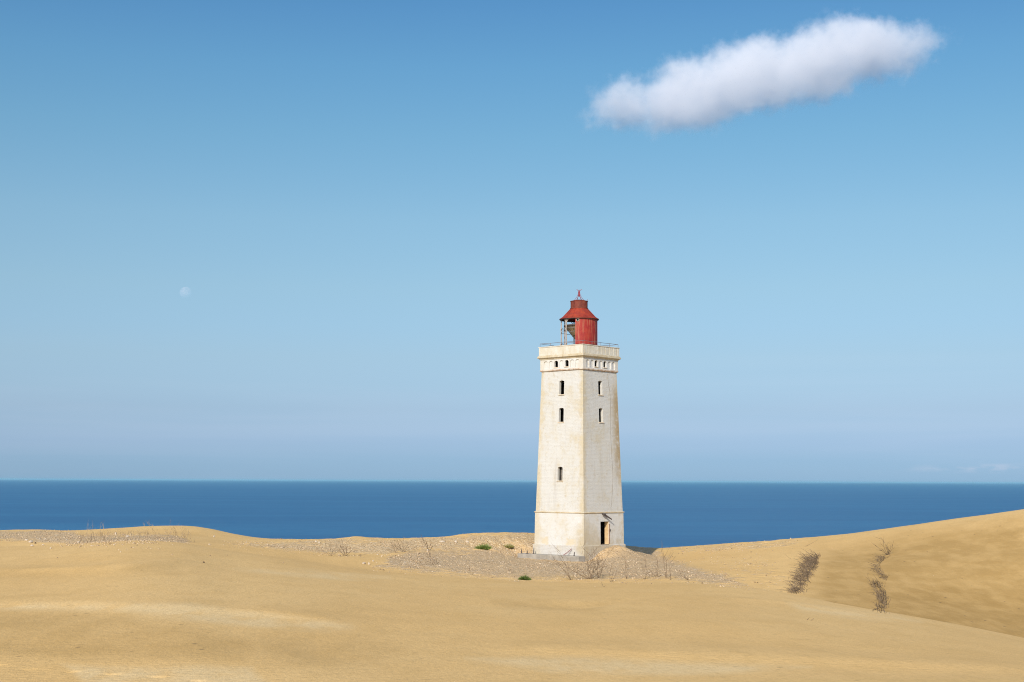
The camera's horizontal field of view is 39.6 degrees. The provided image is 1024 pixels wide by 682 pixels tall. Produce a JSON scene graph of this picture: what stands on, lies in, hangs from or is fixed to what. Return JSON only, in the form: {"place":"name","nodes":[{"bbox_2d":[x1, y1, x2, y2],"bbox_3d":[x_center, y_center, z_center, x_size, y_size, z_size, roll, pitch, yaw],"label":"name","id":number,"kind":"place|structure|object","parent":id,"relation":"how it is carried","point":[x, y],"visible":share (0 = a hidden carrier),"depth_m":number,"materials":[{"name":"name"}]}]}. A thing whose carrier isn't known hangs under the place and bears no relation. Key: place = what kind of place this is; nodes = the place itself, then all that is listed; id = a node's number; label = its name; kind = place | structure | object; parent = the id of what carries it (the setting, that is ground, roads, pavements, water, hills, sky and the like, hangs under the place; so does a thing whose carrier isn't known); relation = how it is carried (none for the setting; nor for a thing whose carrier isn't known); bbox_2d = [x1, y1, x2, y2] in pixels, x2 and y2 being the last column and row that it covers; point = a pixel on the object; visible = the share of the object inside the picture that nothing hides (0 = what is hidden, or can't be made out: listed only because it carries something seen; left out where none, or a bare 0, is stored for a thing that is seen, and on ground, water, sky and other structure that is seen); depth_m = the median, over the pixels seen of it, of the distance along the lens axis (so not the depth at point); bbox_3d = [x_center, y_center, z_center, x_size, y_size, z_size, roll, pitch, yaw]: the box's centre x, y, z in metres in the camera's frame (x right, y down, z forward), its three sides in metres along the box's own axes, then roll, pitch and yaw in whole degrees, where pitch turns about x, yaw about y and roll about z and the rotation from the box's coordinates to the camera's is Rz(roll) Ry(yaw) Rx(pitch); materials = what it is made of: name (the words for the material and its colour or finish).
{"place":"outdoors","nodes":[
{"label":"outdoors","id":0,"kind":"place"},
{"bbox_2d":[0,530,795,587],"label":"gravel","id":1,"kind":"structure","parent":0,"point":[543,564],"depth_m":105.33,"materials":[{"name":"grey gravel"}]},
{"bbox_2d":[0,509,1023,681],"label":"sand ground","id":2,"kind":"structure","parent":0,"point":[232,610],"depth_m":47.51,"materials":[{"name":"beige sand"}]},
{"bbox_2d":[336,541,351,555],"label":"dead shrub","id":3,"kind":"object","parent":2,"relation":"on","point":[343,549],"visible":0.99,"depth_m":101.69,"materials":[{"name":"brown plant"}]},
{"bbox_2d":[391,539,416,551],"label":"dead shrub","id":4,"kind":"object","parent":2,"relation":"on","point":[402,545],"visible":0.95,"depth_m":112.55,"materials":[{"name":"brown plant"}]},
{"bbox_2d":[474,543,492,549],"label":"grass tuft","id":5,"kind":"object","parent":2,"relation":"on","point":[485,547],"visible":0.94,"depth_m":119.55,"materials":[{"name":"green plant"}]},
{"bbox_2d":[504,543,514,547],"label":"grass tuft","id":6,"kind":"object","parent":2,"relation":"on","point":[509,546],"visible":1,"depth_m":126.79,"materials":[{"name":"green plant"}]},
{"bbox_2d":[518,575,530,579],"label":"grass tuft","id":7,"kind":"object","parent":2,"relation":"on","point":[526,577],"visible":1,"depth_m":92.47,"materials":[{"name":"green plant"}]},
{"bbox_2d":[517,553,584,561],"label":"concrete slab","id":8,"kind":"structure","parent":2,"relation":"on","point":[571,558],"depth_m":121.00,"materials":[{"name":"grey concrete"}]},
{"bbox_2d":[553,545,574,579],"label":"bare shrub","id":9,"kind":"object","parent":2,"relation":"on","point":[563,562],"visible":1,"depth_m":93.28,"materials":[{"name":"brown plant"}]},
{"bbox_2d":[546,545,604,578],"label":"bare shrub","id":10,"kind":"object","parent":2,"relation":"on","point":[586,564],"visible":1,"depth_m":93.69,"materials":[{"name":"brown plant"}]},
{"bbox_2d":[533,289,625,560],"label":"lighthouse","id":11,"kind":"object","parent":2,"relation":"on","point":[579,497],"visible":0.99,"depth_m":122.89,"materials":[{"name":"paint"}]},
{"bbox_2d":[558,408,563,422],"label":"window","id":12,"kind":"structure","parent":11,"relation":"in","point":[562,408],"depth_m":123.97,"materials":[{"name":"metal"}]},
{"bbox_2d":[585,547,614,577],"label":"bare shrub","id":13,"kind":"object","parent":2,"relation":"on","point":[598,561],"visible":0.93,"depth_m":94.48,"materials":[{"name":"brown plant"}]},
{"bbox_2d":[661,547,669,577],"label":"bare shrub","id":14,"kind":"object","parent":2,"relation":"on","point":[666,566],"visible":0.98,"depth_m":91.48,"materials":[{"name":"brown plant"}]},
{"bbox_2d":[778,549,820,593],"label":"brushwood","id":15,"kind":"object","parent":2,"relation":"on","point":[812,561],"visible":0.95,"depth_m":91.48,"materials":[{"name":"brown plant"}]},
{"bbox_2d":[866,577,890,612],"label":"brushwood","id":16,"kind":"object","parent":2,"relation":"on","point":[878,594],"visible":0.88,"depth_m":78.79,"materials":[{"name":"brown plant"}]},
{"bbox_2d":[868,553,889,579],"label":"brushwood","id":17,"kind":"object","parent":2,"relation":"on","point":[877,568],"visible":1,"depth_m":92.70,"materials":[{"name":"brown plant"}]},
{"bbox_2d":[872,537,892,554],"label":"brushwood","id":18,"kind":"object","parent":2,"relation":"on","point":[888,551],"visible":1,"depth_m":99.63,"materials":[{"name":"brown plant"}]},
{"bbox_2d":[0,479,1023,547],"bbox_3d":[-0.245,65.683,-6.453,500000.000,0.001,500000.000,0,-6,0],"label":"sea","id":19,"kind":"structure","parent":0,"point":[666,514],"depth_m":3585.53,"materials":[{"name":"liquid"}]},
{"bbox_2d":[0,0,1023,482],"label":"sky","id":20,"kind":"structure","parent":0,"point":[240,239],"materials":[{"name":"blue"}]}
]}

